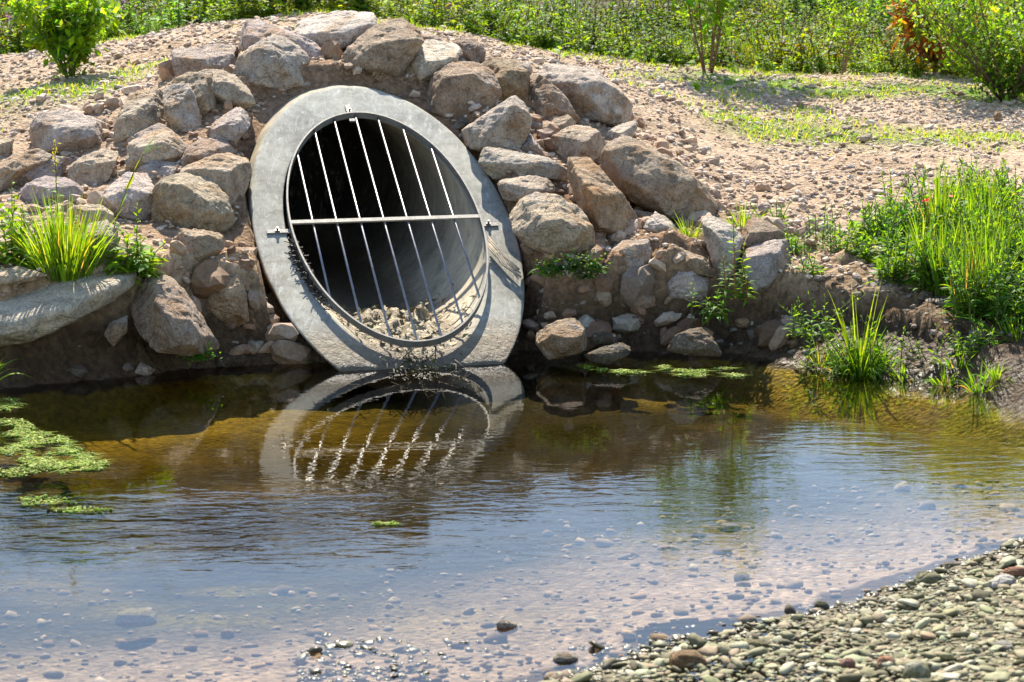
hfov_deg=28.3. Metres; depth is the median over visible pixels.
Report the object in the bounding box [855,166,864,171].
stone
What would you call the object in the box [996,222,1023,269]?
leafy plant
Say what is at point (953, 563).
stone
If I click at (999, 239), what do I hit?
leafy plant
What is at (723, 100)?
stone
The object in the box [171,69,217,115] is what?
boulder
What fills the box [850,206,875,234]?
weed
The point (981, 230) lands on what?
grass tuft
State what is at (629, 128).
boulder
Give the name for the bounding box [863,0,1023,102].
shrub
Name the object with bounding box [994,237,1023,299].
leafy plant
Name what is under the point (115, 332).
stone
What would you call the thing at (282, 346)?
rubble
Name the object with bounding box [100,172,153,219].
boulder
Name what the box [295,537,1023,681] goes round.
pebbles
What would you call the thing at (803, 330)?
water weed
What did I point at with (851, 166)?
stone
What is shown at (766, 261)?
boulder
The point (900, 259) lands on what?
leafy plant
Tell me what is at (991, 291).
leafy plant
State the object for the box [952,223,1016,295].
grass tuft
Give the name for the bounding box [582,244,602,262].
stone
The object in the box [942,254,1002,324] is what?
leafy plant
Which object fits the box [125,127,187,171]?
boulder
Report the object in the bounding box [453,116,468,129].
boulder
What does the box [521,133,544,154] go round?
boulder
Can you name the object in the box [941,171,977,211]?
leafy plant
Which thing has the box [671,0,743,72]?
young tree
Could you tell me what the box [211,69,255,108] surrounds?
boulder
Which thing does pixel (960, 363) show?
grass tuft
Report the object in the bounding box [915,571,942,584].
stone
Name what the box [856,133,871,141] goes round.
stone
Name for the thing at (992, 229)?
leafy plant
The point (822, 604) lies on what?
stone
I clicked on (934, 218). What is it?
leafy plant
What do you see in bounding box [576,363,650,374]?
algae strand
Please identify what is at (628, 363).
sunken stone
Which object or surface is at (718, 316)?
seedling
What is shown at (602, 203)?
boulder
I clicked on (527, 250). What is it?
stone
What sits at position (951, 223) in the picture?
leafy plant
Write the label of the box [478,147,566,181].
boulder
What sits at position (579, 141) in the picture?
boulder
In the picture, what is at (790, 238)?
weed
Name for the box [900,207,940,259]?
grass tuft
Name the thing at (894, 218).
leafy plant
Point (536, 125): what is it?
stone
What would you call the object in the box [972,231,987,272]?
leafy plant
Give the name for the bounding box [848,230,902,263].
leafy plant
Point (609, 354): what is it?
boulder
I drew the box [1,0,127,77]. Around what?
bush
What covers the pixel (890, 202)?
leafy plant
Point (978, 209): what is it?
leafy plant
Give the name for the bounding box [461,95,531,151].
boulder
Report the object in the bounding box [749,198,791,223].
weed
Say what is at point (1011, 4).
shrub
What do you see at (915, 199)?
leafy plant
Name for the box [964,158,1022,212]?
leafy plant
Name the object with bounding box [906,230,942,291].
leafy plant
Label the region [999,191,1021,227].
leafy plant
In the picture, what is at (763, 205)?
stone
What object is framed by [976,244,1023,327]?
leafy plant
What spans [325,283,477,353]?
debris heap
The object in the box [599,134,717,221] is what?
boulder
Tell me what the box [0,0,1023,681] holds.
ground
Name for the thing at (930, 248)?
grass tuft
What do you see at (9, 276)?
boulder
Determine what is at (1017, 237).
leafy plant
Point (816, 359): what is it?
water weed
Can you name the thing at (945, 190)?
grass stalk
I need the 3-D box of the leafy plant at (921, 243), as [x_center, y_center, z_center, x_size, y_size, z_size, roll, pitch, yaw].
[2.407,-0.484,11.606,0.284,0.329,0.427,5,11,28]
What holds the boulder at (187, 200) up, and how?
on the ground at (888, 434)
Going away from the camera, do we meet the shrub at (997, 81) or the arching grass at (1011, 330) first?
the arching grass at (1011, 330)
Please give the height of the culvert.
1.590 m
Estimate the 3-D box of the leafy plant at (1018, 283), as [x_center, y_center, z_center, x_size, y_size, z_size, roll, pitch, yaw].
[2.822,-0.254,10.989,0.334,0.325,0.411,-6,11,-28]
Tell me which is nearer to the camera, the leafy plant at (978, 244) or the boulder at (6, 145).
the leafy plant at (978, 244)
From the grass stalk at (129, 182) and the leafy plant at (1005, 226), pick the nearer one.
the grass stalk at (129, 182)
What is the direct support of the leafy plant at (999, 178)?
on the ground at (888, 434)
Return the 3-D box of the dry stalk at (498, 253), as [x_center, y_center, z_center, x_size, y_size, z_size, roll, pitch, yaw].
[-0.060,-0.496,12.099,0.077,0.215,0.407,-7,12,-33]
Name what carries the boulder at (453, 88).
on the ground at (888, 434)
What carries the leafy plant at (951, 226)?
on the ground at (888, 434)
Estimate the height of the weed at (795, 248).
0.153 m
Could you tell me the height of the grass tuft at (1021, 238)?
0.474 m
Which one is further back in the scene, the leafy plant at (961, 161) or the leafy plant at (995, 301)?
the leafy plant at (961, 161)
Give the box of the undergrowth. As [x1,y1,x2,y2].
[0,0,1023,78]
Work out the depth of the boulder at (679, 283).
11.71 m
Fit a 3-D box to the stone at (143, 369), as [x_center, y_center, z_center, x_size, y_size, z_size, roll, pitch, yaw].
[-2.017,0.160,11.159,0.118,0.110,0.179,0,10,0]
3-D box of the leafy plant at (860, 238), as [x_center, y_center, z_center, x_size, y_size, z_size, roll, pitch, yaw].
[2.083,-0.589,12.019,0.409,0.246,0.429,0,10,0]
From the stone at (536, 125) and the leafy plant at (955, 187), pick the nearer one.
the leafy plant at (955, 187)
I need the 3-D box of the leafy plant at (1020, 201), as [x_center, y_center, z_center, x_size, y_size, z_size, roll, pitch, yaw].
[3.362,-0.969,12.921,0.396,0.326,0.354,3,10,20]
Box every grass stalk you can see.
[113,137,159,228]
[945,167,959,208]
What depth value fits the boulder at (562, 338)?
11.18 m
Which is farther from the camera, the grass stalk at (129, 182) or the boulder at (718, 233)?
the boulder at (718, 233)
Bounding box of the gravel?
[0,10,1023,373]
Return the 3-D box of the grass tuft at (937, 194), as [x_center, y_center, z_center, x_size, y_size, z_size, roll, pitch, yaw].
[2.524,-0.855,12.247,0.440,0.524,0.407,5,11,30]
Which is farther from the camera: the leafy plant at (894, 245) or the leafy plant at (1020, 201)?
the leafy plant at (1020, 201)
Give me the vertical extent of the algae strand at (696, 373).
0.033 m
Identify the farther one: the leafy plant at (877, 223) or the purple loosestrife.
the leafy plant at (877, 223)
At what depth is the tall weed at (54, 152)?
11.15 m
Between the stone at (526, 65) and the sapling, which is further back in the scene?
the sapling
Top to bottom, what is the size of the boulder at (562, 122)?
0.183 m
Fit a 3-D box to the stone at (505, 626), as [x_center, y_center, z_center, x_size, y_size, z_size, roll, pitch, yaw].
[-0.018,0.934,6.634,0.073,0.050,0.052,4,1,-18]
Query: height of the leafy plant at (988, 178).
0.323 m
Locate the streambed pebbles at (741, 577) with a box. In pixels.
[0,479,1023,681]
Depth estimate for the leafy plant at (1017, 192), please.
12.72 m
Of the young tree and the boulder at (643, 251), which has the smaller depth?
the boulder at (643, 251)
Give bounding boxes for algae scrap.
[371,520,401,527]
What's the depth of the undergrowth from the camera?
23.02 m
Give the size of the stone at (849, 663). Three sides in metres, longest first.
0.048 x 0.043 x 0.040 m
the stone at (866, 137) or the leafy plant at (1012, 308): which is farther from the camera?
the stone at (866, 137)
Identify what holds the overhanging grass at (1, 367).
on the ground at (888, 434)
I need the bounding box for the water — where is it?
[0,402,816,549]
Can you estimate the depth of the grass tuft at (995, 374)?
10.39 m
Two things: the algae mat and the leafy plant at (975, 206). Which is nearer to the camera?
the algae mat
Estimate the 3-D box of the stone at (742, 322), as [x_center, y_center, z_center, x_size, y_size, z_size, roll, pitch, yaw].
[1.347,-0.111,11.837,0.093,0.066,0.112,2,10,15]
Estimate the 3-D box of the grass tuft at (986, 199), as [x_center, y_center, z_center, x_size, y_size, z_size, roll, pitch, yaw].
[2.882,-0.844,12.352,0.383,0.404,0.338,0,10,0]
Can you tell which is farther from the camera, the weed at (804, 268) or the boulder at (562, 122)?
the boulder at (562, 122)
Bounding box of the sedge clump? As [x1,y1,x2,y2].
[797,278,905,394]
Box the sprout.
[547,23,573,61]
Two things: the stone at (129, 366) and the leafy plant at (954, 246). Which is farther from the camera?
the leafy plant at (954, 246)
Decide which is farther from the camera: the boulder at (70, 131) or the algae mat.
the boulder at (70, 131)
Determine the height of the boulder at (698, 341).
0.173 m
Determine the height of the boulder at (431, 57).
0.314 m
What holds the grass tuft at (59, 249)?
on the boulder at (31, 316)
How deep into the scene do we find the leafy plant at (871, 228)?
12.22 m
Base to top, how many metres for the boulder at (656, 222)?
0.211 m
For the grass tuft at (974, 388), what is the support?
on the ground at (888, 434)
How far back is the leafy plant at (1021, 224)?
11.88 m
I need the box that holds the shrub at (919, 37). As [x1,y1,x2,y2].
[882,0,1005,71]
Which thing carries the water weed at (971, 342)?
on the ground at (888, 434)
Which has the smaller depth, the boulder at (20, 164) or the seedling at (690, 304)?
the seedling at (690, 304)
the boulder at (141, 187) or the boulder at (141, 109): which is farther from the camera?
the boulder at (141, 109)
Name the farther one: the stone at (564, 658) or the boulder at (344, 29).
the boulder at (344, 29)
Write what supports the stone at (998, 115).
on the ground at (888, 434)
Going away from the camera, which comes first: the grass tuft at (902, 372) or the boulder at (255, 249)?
the grass tuft at (902, 372)
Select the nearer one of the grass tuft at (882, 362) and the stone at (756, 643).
the stone at (756, 643)
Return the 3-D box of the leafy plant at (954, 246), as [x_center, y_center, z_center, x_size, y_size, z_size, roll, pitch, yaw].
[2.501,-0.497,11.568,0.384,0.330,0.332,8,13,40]
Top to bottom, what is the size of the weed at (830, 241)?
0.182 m
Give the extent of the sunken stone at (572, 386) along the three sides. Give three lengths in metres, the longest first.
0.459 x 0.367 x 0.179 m
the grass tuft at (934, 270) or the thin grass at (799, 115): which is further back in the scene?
the thin grass at (799, 115)
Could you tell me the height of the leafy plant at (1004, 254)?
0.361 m
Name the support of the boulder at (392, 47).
on the ground at (888, 434)
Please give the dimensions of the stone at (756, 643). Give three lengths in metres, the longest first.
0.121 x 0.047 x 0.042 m
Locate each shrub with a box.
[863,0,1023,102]
[983,0,1023,18]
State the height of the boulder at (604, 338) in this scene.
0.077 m
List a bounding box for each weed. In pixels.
[0,169,46,269]
[46,139,63,221]
[88,197,169,288]
[527,248,612,280]
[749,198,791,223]
[773,223,799,243]
[778,291,864,341]
[785,232,813,256]
[785,248,825,277]
[793,340,838,375]
[802,199,850,241]
[813,223,858,249]
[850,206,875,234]
[887,329,955,361]
[934,315,997,356]
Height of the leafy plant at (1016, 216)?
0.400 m
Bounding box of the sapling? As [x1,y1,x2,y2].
[817,0,892,73]
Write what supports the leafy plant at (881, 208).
on the ground at (888, 434)
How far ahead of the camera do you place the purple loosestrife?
11.61 m
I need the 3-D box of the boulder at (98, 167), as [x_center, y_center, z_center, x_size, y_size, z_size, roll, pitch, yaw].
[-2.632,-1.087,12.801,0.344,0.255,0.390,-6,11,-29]
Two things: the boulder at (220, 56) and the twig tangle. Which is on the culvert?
the twig tangle
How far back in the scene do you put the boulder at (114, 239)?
11.12 m
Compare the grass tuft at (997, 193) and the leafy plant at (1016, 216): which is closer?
the leafy plant at (1016, 216)
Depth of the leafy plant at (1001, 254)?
11.29 m
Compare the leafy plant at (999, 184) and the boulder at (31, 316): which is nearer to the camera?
the boulder at (31, 316)
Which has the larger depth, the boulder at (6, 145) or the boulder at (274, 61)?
the boulder at (274, 61)
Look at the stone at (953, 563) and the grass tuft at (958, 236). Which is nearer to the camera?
the stone at (953, 563)
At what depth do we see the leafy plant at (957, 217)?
12.12 m
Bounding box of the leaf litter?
[348,345,470,407]
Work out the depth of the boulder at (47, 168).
12.80 m
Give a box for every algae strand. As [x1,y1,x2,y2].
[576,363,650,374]
[652,364,744,378]
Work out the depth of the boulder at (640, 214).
12.57 m
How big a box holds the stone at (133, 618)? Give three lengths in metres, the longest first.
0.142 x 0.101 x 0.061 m
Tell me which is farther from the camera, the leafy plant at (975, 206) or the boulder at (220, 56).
the boulder at (220, 56)
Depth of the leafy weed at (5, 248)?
11.02 m
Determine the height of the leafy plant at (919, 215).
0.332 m
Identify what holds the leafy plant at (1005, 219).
on the ground at (888, 434)
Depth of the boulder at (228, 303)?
11.34 m
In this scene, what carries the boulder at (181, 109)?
on the ground at (888, 434)
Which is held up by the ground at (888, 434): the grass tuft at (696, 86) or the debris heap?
the grass tuft at (696, 86)
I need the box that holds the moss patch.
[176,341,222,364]
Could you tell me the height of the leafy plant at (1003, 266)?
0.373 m
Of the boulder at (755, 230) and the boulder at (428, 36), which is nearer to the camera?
the boulder at (755, 230)
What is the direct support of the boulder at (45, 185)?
on the ground at (888, 434)
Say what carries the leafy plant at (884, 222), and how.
on the ground at (888, 434)
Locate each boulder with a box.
[0,135,12,154]
[0,148,52,192]
[0,266,46,285]
[0,271,136,346]
[18,155,68,185]
[20,175,83,204]
[29,110,110,153]
[68,148,118,184]
[68,364,87,377]
[74,204,114,224]
[81,219,118,262]
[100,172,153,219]
[113,89,165,142]
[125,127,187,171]
[130,123,166,137]
[130,273,218,355]
[137,160,180,177]
[151,172,235,232]
[163,83,201,131]
[170,43,240,76]
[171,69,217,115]
[176,228,225,260]
[180,138,236,165]
[180,152,251,204]
[205,274,248,326]
[206,107,249,142]
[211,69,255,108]
[214,353,247,366]
[232,34,310,89]
[236,247,257,254]
[240,19,320,58]
[293,10,376,49]
[341,18,423,76]
[404,39,461,80]
[422,32,442,40]
[426,61,501,117]
[452,36,485,62]
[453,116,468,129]
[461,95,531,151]
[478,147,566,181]
[481,57,529,106]
[498,175,555,201]
[509,192,594,257]
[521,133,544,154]
[529,73,579,122]
[536,63,631,126]
[536,318,586,359]
[550,125,605,161]
[551,115,575,129]
[567,157,638,237]
[583,343,630,365]
[592,331,617,345]
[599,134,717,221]
[604,120,636,140]
[611,239,652,269]
[633,209,653,217]
[643,211,677,233]
[667,271,708,301]
[667,327,721,356]
[684,250,713,276]
[701,216,742,281]
[741,217,784,254]
[741,239,791,295]
[1008,110,1023,114]
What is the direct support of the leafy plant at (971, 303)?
on the ground at (888, 434)
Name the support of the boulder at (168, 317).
on the ground at (888, 434)
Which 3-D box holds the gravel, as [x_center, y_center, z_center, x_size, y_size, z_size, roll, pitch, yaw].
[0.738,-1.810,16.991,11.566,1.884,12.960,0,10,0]
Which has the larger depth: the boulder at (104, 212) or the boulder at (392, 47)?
the boulder at (392, 47)
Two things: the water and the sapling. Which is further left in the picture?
the water
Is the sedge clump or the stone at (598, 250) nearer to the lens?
the sedge clump
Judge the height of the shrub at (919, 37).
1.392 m
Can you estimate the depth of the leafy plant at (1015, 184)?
12.38 m
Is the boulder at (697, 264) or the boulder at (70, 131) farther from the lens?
the boulder at (70, 131)
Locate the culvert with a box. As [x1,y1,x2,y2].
[246,85,524,394]
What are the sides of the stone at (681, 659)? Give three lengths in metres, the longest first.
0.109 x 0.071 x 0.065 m
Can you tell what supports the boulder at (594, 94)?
on the ground at (888, 434)
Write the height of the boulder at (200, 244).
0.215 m
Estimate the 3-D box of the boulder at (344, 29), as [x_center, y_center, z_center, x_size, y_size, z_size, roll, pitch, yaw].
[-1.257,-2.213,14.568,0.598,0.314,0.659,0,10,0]
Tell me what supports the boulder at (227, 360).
in the water
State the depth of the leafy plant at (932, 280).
11.44 m
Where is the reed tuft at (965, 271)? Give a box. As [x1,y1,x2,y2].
[939,221,1008,312]
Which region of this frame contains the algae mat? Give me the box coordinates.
[0,397,114,515]
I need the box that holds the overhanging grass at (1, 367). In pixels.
[0,351,35,380]
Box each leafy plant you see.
[829,222,884,258]
[846,211,904,247]
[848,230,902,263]
[853,198,916,237]
[862,255,913,285]
[866,201,911,229]
[866,209,922,238]
[871,223,919,264]
[874,187,908,231]
[875,202,922,243]
[876,205,934,255]
[876,216,937,294]
[877,167,930,216]
[897,191,958,237]
[898,158,951,230]
[898,166,958,225]
[905,228,952,285]
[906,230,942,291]
[912,229,963,292]
[918,222,970,264]
[922,202,966,251]
[924,220,960,263]
[934,210,974,244]
[938,237,1023,319]
[938,241,973,291]
[939,240,1020,323]
[940,179,978,219]
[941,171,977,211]
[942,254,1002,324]
[943,159,997,204]
[947,186,1000,235]
[948,204,975,238]
[948,205,1007,264]
[951,154,987,195]
[951,190,1012,236]
[957,193,996,240]
[959,208,1016,258]
[960,270,1023,327]
[961,164,1003,197]
[962,198,1015,253]
[963,163,1022,226]
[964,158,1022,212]
[970,168,1019,212]
[970,170,1007,224]
[971,200,1011,243]
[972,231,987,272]
[976,230,1022,286]
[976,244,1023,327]
[978,238,1014,284]
[983,241,1023,294]
[985,188,1023,235]
[991,161,1023,219]
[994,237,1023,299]
[995,225,1023,295]
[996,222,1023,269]
[997,203,1022,240]
[998,189,1023,234]
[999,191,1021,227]
[1003,265,1023,318]
[1009,229,1023,271]
[1010,181,1023,208]
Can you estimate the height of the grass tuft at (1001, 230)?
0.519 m
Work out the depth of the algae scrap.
7.91 m
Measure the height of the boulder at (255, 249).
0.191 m
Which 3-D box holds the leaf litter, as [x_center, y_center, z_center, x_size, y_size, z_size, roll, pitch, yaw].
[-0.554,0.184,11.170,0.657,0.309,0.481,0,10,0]
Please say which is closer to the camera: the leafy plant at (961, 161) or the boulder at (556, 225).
the boulder at (556, 225)
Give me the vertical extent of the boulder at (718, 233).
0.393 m
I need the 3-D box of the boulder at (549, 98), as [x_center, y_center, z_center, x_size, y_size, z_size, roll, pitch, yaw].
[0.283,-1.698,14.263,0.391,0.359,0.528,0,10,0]
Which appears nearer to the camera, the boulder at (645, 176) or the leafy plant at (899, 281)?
the leafy plant at (899, 281)
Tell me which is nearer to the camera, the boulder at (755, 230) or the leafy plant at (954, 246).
the leafy plant at (954, 246)
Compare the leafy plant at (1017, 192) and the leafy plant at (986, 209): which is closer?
the leafy plant at (986, 209)
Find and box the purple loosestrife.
[712,220,758,306]
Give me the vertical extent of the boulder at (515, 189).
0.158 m
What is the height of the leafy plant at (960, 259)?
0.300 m
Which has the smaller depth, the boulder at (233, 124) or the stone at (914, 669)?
the stone at (914, 669)
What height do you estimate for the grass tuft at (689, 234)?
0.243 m
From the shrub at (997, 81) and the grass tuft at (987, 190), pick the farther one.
the shrub at (997, 81)
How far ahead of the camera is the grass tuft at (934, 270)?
11.43 m
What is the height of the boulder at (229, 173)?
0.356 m
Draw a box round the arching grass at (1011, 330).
[954,315,1023,357]
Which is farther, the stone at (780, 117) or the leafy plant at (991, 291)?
the stone at (780, 117)
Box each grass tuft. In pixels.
[0,183,130,281]
[671,209,702,238]
[691,80,700,89]
[722,195,766,229]
[857,341,903,385]
[874,243,912,279]
[882,362,919,384]
[898,163,966,234]
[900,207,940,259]
[905,206,984,295]
[909,223,948,264]
[918,366,964,389]
[922,340,984,375]
[937,212,987,253]
[942,146,992,202]
[942,362,1005,398]
[944,191,996,233]
[952,171,1015,221]
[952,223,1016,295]
[955,200,1018,261]
[959,167,1019,208]
[963,190,1023,253]
[965,355,1014,383]
[966,229,1018,275]
[983,181,1012,217]
[1013,212,1023,262]
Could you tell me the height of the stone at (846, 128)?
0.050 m
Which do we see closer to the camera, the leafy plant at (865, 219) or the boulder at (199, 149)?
the leafy plant at (865, 219)
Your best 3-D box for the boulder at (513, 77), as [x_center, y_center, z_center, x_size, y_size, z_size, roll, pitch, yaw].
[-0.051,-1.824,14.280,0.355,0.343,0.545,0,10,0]
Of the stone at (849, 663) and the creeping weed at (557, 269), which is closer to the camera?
the stone at (849, 663)
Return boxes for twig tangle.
[284,232,329,309]
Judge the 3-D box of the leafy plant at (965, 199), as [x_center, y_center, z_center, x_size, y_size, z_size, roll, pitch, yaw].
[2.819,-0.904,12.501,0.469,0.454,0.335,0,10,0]
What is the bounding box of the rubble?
[0,40,836,366]
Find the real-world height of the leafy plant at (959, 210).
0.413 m
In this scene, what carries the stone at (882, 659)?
on the ground at (888, 434)
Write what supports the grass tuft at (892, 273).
on the ground at (888, 434)
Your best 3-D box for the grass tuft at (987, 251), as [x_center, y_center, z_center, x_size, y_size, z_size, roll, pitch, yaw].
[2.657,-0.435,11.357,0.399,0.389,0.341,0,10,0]
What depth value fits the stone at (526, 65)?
15.16 m
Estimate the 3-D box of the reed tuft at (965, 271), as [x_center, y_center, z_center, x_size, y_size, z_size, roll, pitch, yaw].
[2.512,-0.412,11.137,0.374,0.510,0.325,-4,10,-22]
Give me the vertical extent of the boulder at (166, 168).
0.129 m
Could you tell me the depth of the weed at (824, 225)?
12.39 m
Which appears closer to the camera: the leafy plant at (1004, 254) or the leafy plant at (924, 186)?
the leafy plant at (1004, 254)
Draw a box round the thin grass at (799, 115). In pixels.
[0,8,1023,158]
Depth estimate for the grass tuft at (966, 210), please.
11.99 m
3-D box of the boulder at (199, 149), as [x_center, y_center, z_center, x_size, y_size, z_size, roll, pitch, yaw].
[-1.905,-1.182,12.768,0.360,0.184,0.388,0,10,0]
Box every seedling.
[686,282,716,325]
[695,288,732,326]
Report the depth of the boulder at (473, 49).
14.96 m
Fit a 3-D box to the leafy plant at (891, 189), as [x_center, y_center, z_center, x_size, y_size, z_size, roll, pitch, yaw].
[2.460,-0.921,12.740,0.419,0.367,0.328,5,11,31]
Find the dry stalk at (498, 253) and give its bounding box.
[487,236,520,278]
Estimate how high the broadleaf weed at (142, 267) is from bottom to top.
0.504 m
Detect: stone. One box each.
[104,315,127,346]
[115,608,156,628]
[123,362,133,371]
[135,362,154,375]
[496,619,517,634]
[516,61,532,74]
[521,243,533,254]
[531,121,541,130]
[538,372,620,401]
[553,652,577,665]
[575,357,643,371]
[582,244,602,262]
[669,650,705,671]
[719,97,727,104]
[735,318,749,327]
[741,639,773,648]
[746,328,755,338]
[757,200,769,213]
[774,116,786,121]
[814,600,829,609]
[840,658,855,668]
[842,125,852,130]
[846,163,854,168]
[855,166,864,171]
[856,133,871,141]
[876,655,894,675]
[902,661,930,678]
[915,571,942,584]
[940,561,961,567]
[991,574,1015,589]
[991,640,1013,650]
[994,110,1001,119]
[1003,567,1023,576]
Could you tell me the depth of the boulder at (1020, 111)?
18.08 m
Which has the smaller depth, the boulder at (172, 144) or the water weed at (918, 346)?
the water weed at (918, 346)
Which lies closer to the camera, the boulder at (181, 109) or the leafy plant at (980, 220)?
the leafy plant at (980, 220)
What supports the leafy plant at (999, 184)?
on the ground at (888, 434)
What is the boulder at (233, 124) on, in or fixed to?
on the ground at (888, 434)
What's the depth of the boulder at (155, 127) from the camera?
13.14 m
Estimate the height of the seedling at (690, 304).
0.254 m
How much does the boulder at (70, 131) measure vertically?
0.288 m
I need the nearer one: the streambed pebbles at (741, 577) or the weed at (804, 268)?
the streambed pebbles at (741, 577)
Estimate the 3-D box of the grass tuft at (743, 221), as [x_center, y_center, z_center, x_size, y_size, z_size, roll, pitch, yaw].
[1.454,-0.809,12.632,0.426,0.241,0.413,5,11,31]
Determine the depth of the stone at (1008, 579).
6.84 m
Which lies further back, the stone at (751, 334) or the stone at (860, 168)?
the stone at (860, 168)
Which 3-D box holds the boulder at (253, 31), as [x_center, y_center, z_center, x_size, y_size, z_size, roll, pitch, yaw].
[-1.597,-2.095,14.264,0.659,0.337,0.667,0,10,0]

